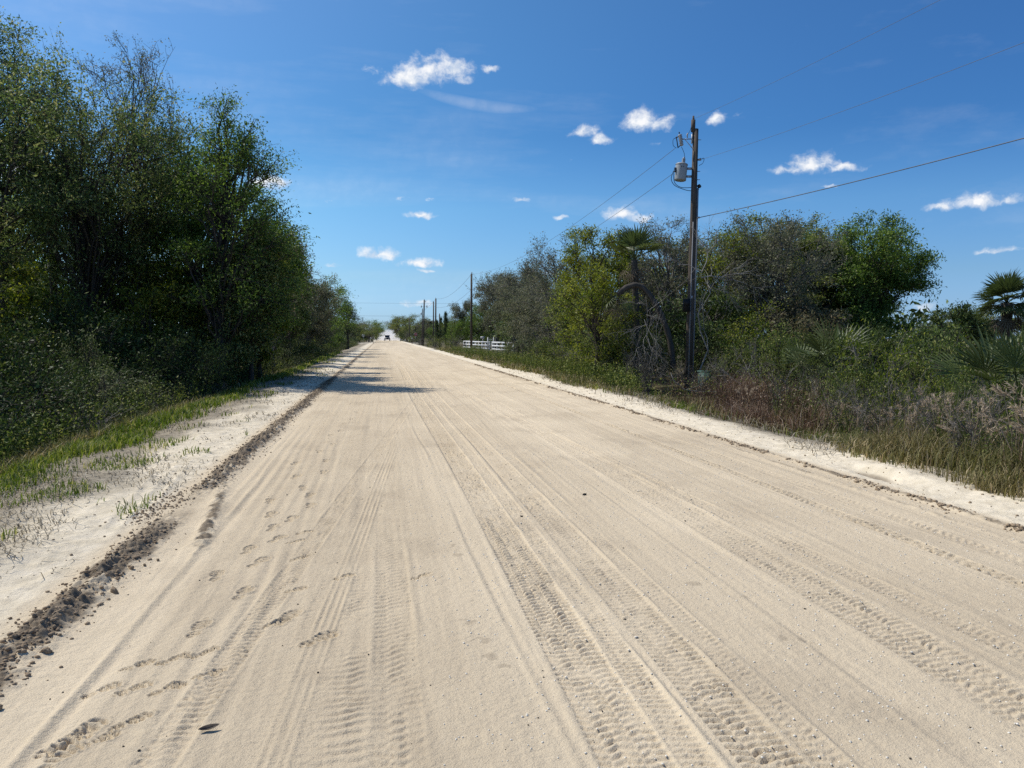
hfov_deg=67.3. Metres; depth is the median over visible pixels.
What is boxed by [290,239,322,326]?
bare topped tree
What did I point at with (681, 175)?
utility pole
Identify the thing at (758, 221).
young oak
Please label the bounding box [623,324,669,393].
twiggy bush
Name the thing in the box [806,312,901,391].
dark bush
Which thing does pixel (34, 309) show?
background wood
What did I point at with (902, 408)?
plume grass
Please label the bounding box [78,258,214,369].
young oak
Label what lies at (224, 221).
water oak
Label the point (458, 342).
twiggy bush
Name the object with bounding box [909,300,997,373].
wax myrtle
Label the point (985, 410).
plume grass
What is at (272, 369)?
green bush
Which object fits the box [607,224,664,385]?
cabbage palm
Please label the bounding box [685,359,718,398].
twiggy bush
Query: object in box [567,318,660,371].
dark bush
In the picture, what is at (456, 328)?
oak tree
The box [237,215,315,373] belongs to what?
dusty shrubby tree
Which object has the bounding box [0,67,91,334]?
laurel oak
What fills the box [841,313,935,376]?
dark bush
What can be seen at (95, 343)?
green bush
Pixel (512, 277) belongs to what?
grey tree
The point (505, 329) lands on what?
wax myrtle
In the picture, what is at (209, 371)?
dark bush
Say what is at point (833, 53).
power line
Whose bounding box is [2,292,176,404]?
dark bush
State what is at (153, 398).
twiggy bush
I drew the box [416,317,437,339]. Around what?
grey tree
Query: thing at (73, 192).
bare topped tree
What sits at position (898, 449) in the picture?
grass
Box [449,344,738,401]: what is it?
leafy weeds
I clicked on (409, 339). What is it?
green bush
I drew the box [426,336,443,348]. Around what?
yellow green bush
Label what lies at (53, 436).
leafy weeds
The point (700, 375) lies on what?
door
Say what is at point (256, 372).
dark bush
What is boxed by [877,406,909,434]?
plume grass
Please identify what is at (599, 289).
young oak
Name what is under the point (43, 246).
water oak
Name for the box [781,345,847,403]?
pale bush
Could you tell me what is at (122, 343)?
dark bush
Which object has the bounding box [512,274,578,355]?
grey oak
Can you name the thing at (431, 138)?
sky
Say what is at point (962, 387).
green bush
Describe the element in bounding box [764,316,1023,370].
background wood
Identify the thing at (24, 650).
dirt crumbs
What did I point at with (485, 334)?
oak tree
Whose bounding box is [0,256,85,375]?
young oak
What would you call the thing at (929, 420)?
twiggy bush
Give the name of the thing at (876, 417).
twiggy bush
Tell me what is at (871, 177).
power line
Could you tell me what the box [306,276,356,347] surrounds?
water oak
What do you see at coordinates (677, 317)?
grey oak
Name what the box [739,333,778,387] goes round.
twiggy bush
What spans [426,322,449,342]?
oak tree
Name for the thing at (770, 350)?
green bush
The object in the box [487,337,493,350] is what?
ladder gate
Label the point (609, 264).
water oak
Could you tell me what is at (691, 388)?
fallen branch
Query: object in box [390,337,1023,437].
ground
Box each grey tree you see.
[349,321,372,342]
[384,316,412,340]
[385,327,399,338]
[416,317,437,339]
[447,295,479,343]
[474,273,502,348]
[490,264,540,348]
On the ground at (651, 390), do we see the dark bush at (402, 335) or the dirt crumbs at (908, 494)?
the dark bush at (402, 335)
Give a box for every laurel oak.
[0,6,110,383]
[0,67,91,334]
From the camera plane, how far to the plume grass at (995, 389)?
8.49 m
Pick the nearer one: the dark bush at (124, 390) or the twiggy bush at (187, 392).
the dark bush at (124, 390)
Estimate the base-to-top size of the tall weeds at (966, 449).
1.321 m
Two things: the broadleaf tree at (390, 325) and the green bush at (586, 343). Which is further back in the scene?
the broadleaf tree at (390, 325)
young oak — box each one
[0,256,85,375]
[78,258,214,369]
[227,250,301,378]
[545,257,646,374]
[552,222,642,357]
[683,210,785,378]
[708,207,803,343]
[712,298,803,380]
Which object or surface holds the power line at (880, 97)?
attached to the utility pole at (681, 175)
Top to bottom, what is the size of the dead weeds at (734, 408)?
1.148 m
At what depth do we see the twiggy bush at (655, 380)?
24.53 m
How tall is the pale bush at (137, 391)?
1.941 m
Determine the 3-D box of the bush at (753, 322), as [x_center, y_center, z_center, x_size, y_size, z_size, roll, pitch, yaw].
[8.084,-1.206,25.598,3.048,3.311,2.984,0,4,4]
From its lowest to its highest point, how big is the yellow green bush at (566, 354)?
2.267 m
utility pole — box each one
[421,300,426,345]
[421,308,422,343]
[433,301,433,340]
[470,272,474,348]
[671,116,703,391]
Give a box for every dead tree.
[610,273,706,387]
[657,209,776,369]
[707,342,775,386]
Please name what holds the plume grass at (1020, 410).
on the ground at (651, 390)
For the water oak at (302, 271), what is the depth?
29.84 m
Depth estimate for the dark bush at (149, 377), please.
19.73 m
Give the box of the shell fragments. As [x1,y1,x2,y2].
[399,439,1023,767]
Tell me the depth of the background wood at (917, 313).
47.30 m
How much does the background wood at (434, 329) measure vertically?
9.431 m
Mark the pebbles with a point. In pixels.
(388, 598)
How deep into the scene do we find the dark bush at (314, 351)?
49.51 m
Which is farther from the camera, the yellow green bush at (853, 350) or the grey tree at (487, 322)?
the grey tree at (487, 322)
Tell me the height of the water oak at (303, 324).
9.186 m
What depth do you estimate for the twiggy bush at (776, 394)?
16.25 m
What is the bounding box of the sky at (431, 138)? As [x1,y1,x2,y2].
[0,0,1023,337]
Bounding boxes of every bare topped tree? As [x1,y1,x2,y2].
[0,22,213,335]
[62,30,186,349]
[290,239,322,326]
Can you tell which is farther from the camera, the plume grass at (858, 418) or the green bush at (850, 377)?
the green bush at (850, 377)
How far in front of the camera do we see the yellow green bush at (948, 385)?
13.23 m
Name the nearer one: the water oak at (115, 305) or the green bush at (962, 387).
the green bush at (962, 387)
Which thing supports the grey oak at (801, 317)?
on the ground at (651, 390)
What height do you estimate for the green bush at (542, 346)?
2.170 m
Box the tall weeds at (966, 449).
[771,380,1023,476]
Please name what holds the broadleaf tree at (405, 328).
on the ground at (651, 390)
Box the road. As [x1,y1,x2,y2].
[0,337,1023,767]
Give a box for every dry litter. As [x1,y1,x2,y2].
[0,366,334,577]
[542,375,877,456]
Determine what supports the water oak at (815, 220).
on the ground at (651, 390)
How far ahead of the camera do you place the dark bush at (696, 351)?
26.54 m
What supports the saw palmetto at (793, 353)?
on the ground at (651, 390)
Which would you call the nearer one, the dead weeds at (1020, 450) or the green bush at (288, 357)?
the dead weeds at (1020, 450)
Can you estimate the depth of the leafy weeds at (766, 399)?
16.62 m
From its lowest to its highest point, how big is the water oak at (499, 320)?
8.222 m
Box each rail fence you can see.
[463,341,489,349]
[492,342,513,353]
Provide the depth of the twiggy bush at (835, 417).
13.05 m
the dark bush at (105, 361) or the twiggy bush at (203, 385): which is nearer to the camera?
the dark bush at (105, 361)
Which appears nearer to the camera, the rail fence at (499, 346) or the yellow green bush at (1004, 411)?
the yellow green bush at (1004, 411)
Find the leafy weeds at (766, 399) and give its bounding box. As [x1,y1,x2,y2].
[656,364,830,427]
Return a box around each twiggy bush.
[0,401,64,457]
[28,393,131,440]
[60,402,125,433]
[121,390,172,411]
[154,381,203,404]
[161,369,232,402]
[446,335,465,347]
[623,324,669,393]
[628,346,670,394]
[656,360,688,395]
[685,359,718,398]
[708,341,752,390]
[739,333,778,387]
[752,359,818,411]
[797,367,858,420]
[818,369,897,431]
[846,378,924,434]
[877,373,961,435]
[905,377,976,448]
[937,385,1023,461]
[968,371,1023,447]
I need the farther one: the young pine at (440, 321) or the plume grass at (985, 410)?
the young pine at (440, 321)
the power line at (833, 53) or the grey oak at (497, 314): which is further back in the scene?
the grey oak at (497, 314)
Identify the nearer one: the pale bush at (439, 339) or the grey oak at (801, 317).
the grey oak at (801, 317)
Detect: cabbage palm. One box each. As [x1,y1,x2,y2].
[21,177,72,322]
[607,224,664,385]
[972,266,1023,374]
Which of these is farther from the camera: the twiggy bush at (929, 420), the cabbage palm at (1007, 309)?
the cabbage palm at (1007, 309)
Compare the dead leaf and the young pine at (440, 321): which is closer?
the dead leaf
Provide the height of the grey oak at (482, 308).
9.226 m
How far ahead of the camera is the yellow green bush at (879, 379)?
12.98 m
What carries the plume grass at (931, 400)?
on the ground at (651, 390)
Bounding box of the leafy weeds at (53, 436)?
[0,352,316,463]
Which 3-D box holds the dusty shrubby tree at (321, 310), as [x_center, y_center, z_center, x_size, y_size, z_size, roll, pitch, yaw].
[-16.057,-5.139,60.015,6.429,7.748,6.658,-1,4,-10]
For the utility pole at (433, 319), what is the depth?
139.93 m
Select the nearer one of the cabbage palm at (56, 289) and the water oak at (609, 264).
the cabbage palm at (56, 289)
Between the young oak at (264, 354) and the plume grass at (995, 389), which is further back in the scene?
the young oak at (264, 354)
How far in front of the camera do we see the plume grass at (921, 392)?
11.01 m
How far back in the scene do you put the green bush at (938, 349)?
15.00 m
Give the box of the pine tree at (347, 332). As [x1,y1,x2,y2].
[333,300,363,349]
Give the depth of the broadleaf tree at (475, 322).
114.67 m
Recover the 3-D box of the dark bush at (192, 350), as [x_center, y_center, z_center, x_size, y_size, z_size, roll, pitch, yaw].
[-9.897,-0.731,24.179,3.354,3.371,3.297,-1,4,-8]
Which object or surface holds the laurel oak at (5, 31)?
on the ground at (263, 370)
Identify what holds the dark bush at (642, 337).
on the ground at (651, 390)
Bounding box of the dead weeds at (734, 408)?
[652,367,851,438]
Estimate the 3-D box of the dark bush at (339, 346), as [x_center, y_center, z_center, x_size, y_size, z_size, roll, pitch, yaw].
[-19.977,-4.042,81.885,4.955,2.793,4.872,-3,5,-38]
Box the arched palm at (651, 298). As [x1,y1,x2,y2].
[601,282,675,367]
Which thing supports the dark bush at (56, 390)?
on the ground at (263, 370)
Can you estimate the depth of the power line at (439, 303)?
164.37 m
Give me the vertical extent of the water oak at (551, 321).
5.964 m
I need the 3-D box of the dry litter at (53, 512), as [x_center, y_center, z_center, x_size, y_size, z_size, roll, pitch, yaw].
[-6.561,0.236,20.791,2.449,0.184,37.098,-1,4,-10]
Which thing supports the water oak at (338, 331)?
on the ground at (263, 370)
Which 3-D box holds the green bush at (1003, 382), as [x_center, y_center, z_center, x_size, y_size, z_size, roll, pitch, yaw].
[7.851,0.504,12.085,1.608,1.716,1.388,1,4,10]
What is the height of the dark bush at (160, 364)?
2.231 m
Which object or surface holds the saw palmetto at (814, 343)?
on the ground at (651, 390)
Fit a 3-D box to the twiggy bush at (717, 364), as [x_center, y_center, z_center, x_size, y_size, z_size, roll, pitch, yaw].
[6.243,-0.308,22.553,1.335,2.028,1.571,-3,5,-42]
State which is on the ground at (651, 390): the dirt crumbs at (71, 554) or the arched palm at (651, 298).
the arched palm at (651, 298)
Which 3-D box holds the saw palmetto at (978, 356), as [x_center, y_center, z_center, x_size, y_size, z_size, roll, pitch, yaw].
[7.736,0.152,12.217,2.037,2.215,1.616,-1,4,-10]
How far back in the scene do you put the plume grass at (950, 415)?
9.73 m
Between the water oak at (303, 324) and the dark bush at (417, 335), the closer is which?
the water oak at (303, 324)
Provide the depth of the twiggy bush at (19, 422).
11.78 m
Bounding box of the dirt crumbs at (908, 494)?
[474,364,1023,531]
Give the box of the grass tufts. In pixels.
[0,355,347,540]
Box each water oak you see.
[0,118,123,325]
[3,86,211,367]
[9,135,205,365]
[96,118,232,353]
[100,158,258,367]
[149,82,319,390]
[191,178,314,375]
[193,223,307,381]
[258,210,321,357]
[277,280,317,364]
[292,282,336,360]
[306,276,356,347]
[314,282,360,351]
[483,287,527,347]
[540,266,611,365]
[563,251,680,373]
[638,226,769,372]
[756,210,831,332]
[780,223,857,329]
[783,207,947,366]
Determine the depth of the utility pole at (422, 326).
146.00 m
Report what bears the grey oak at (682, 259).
on the ground at (651, 390)
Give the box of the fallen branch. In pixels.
[670,373,721,392]
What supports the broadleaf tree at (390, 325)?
on the ground at (651, 390)
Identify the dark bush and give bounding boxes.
[0,268,125,372]
[0,311,68,403]
[0,331,117,447]
[0,341,98,443]
[0,362,88,441]
[0,384,39,455]
[1,356,153,428]
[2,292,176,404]
[26,339,145,418]
[71,317,153,367]
[80,355,178,412]
[84,358,175,406]
[107,322,187,364]
[116,353,205,405]
[117,343,197,392]
[121,316,237,403]
[140,308,247,395]
[163,361,246,394]
[192,337,277,383]
[268,337,326,361]
[315,336,350,351]
[397,330,413,339]
[408,329,427,341]
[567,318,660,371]
[606,313,684,387]
[642,315,731,385]
[725,320,813,376]
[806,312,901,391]
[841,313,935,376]
[867,303,983,399]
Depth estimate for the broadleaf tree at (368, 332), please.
189.58 m
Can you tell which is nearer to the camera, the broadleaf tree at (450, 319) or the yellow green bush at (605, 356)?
the yellow green bush at (605, 356)
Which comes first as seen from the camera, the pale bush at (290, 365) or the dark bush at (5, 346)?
the dark bush at (5, 346)
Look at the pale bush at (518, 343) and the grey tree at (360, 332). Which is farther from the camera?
the grey tree at (360, 332)
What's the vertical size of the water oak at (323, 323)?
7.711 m
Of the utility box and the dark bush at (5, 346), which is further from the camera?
the utility box
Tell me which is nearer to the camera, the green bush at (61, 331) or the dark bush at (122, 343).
the green bush at (61, 331)
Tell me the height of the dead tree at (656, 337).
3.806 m
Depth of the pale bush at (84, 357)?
17.33 m
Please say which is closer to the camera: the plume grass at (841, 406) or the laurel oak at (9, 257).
the plume grass at (841, 406)
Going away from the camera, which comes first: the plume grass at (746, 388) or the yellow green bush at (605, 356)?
the plume grass at (746, 388)
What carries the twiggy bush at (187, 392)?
on the ground at (263, 370)
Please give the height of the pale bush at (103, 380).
1.941 m
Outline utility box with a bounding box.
[697,370,711,394]
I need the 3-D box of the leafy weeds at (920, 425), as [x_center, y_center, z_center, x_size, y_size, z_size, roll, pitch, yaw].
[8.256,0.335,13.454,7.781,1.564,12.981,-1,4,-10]
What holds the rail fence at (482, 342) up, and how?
on the ground at (651, 390)
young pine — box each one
[433,319,440,342]
[438,317,444,339]
[442,311,450,347]
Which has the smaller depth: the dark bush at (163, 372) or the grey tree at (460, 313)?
the dark bush at (163, 372)
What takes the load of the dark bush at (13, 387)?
on the ground at (263, 370)
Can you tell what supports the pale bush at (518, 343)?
on the ground at (651, 390)
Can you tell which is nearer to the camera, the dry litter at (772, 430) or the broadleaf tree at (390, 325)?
the dry litter at (772, 430)
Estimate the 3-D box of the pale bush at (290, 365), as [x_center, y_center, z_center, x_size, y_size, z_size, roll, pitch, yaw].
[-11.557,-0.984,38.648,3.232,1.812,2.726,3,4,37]
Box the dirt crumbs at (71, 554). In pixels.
[0,371,1023,596]
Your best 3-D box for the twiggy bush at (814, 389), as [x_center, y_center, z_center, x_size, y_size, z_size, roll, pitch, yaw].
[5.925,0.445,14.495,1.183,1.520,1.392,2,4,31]
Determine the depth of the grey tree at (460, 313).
116.91 m
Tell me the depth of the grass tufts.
8.97 m
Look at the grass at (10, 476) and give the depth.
11.52 m
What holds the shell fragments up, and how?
on the road
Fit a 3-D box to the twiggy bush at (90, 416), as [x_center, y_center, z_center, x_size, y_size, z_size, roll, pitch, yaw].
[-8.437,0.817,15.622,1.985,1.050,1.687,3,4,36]
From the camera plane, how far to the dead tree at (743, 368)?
19.82 m
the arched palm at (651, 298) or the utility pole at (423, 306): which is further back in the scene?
the utility pole at (423, 306)
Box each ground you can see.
[18,339,372,439]
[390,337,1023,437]
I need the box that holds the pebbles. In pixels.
[16,410,1016,759]
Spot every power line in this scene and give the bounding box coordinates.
[416,303,463,303]
[478,149,673,273]
[491,174,671,282]
[699,0,938,116]
[700,138,1023,217]
[704,42,1023,158]
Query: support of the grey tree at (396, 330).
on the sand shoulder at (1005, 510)
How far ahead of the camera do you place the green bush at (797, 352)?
22.03 m
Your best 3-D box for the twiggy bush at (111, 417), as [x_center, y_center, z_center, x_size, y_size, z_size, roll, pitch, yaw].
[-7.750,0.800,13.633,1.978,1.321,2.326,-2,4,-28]
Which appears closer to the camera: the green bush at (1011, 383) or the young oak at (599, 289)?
the green bush at (1011, 383)
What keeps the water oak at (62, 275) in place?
on the ground at (263, 370)
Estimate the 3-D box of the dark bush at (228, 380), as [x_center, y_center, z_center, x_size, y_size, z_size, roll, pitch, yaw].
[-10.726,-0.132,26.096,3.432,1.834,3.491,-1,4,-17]
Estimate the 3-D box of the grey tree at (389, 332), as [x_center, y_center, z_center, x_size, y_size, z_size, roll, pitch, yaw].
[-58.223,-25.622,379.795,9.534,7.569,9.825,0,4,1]
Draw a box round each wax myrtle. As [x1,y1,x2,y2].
[493,297,542,355]
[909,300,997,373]
[963,315,1023,348]
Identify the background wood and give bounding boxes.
[10,249,345,342]
[411,319,481,340]
[434,288,993,367]
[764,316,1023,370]
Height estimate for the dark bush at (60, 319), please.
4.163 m
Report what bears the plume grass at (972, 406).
on the ground at (651, 390)
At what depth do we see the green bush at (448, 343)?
99.92 m
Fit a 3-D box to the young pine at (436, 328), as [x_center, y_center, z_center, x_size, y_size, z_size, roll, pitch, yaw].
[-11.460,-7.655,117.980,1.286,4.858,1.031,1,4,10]
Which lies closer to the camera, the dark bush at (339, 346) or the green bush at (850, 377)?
the green bush at (850, 377)
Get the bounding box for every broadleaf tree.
[352,322,384,341]
[383,313,425,341]
[399,314,427,340]
[439,315,463,345]
[466,302,490,343]
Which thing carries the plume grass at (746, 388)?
on the ground at (651, 390)
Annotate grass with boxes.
[0,351,342,502]
[434,345,1023,501]
[736,385,758,406]
[820,400,848,430]
[842,405,873,431]
[867,410,889,434]
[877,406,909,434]
[895,395,928,436]
[914,385,951,435]
[920,393,975,444]
[932,397,966,449]
[935,395,986,439]
[940,396,1014,460]
[944,384,1023,452]
[972,376,1023,458]
[981,419,1018,453]
[994,398,1023,468]
[1003,394,1023,446]
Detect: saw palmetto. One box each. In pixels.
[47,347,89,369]
[760,339,840,399]
[786,314,878,407]
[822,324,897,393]
[921,324,1023,430]
[955,326,1023,433]
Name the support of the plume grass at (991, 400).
on the ground at (651, 390)
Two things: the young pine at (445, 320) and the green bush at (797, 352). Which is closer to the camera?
the green bush at (797, 352)
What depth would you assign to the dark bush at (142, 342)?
28.00 m
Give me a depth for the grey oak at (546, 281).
45.51 m
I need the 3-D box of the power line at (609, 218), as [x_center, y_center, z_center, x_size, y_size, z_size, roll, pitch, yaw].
[0.342,-8.779,56.791,0.013,1.274,63.435,-1,4,-9]
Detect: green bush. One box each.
[0,318,100,411]
[36,316,133,367]
[235,347,290,375]
[264,347,305,365]
[407,336,417,342]
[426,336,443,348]
[442,334,460,347]
[517,337,568,364]
[545,338,590,364]
[563,324,621,369]
[586,319,658,382]
[704,332,770,382]
[736,320,815,399]
[767,329,852,382]
[817,351,896,421]
[821,314,925,415]
[864,355,939,430]
[869,321,981,410]
[872,321,979,399]
[928,347,1011,434]
[934,362,1006,436]
[967,361,1023,418]
[970,379,1023,440]
[974,368,1021,397]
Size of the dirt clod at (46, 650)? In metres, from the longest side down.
0.057 x 0.053 x 0.036 m
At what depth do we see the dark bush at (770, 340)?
27.12 m
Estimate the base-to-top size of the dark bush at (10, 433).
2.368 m
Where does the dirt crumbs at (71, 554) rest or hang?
on the sand shoulder at (1005, 510)
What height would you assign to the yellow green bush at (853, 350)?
2.701 m
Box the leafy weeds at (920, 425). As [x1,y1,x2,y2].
[748,361,1023,466]
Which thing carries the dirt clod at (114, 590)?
on the road
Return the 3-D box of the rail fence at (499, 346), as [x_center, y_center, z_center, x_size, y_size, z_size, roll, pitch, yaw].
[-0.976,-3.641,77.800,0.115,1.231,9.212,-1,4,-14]
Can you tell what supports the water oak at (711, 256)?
on the ground at (651, 390)
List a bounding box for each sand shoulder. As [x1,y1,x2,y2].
[0,337,378,629]
[390,338,1023,537]
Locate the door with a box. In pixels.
[700,375,709,390]
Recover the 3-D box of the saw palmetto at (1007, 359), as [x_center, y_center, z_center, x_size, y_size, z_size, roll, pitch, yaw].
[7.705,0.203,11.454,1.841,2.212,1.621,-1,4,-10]
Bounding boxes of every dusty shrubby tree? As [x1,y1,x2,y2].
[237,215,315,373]
[296,274,347,357]
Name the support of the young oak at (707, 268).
on the ground at (651, 390)
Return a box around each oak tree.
[358,319,389,341]
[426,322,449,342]
[445,319,468,345]
[463,304,494,346]
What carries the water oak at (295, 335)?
on the ground at (263, 370)
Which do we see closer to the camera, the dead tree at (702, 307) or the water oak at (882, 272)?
the dead tree at (702, 307)
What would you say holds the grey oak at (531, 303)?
on the ground at (651, 390)
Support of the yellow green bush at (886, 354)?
on the ground at (651, 390)
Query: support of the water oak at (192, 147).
on the ground at (263, 370)
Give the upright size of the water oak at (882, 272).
7.781 m
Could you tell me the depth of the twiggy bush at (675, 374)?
24.27 m
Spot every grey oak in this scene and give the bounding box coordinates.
[466,265,551,353]
[472,281,501,348]
[489,279,558,356]
[490,249,570,352]
[507,273,566,358]
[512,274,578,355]
[516,231,601,360]
[599,270,698,380]
[606,214,716,376]
[649,281,762,371]
[697,207,852,371]
[761,290,854,360]
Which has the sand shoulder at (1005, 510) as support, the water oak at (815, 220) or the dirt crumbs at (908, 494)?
the dirt crumbs at (908, 494)
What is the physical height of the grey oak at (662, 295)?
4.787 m
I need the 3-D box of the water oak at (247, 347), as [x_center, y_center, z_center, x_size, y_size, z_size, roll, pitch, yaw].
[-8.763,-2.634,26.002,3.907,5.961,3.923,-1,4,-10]
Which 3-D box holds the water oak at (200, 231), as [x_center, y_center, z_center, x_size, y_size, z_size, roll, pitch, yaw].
[-11.883,-3.848,28.344,5.850,9.225,6.315,-1,4,-10]
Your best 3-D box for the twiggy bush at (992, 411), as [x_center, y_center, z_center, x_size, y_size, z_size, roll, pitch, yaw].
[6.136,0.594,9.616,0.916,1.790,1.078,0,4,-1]
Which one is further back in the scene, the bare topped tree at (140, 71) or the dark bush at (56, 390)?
the bare topped tree at (140, 71)
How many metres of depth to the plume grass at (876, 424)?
11.95 m
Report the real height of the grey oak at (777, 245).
7.137 m
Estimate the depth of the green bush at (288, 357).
43.53 m
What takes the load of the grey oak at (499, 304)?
on the ground at (651, 390)
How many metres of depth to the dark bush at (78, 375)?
14.73 m
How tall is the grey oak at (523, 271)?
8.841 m
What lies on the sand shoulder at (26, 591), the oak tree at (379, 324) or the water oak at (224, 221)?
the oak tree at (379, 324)
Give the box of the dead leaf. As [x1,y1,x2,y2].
[198,723,218,729]
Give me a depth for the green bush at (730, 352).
23.47 m
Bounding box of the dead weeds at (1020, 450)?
[758,380,1023,471]
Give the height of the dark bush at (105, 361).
2.420 m
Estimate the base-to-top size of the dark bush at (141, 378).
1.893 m
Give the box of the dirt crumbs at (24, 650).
[0,379,334,696]
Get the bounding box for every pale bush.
[15,362,147,434]
[50,361,169,428]
[55,327,105,413]
[267,347,303,368]
[431,334,444,345]
[495,339,545,357]
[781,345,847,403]
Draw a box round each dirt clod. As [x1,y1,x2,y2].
[40,647,52,653]
[110,587,118,593]
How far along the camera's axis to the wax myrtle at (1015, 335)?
53.36 m
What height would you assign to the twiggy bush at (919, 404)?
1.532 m
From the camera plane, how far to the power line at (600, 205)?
34.34 m
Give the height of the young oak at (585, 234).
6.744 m
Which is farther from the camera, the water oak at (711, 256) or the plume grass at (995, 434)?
the water oak at (711, 256)
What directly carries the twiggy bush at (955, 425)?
on the ground at (651, 390)
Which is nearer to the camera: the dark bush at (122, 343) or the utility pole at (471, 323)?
the dark bush at (122, 343)
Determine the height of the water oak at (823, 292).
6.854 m

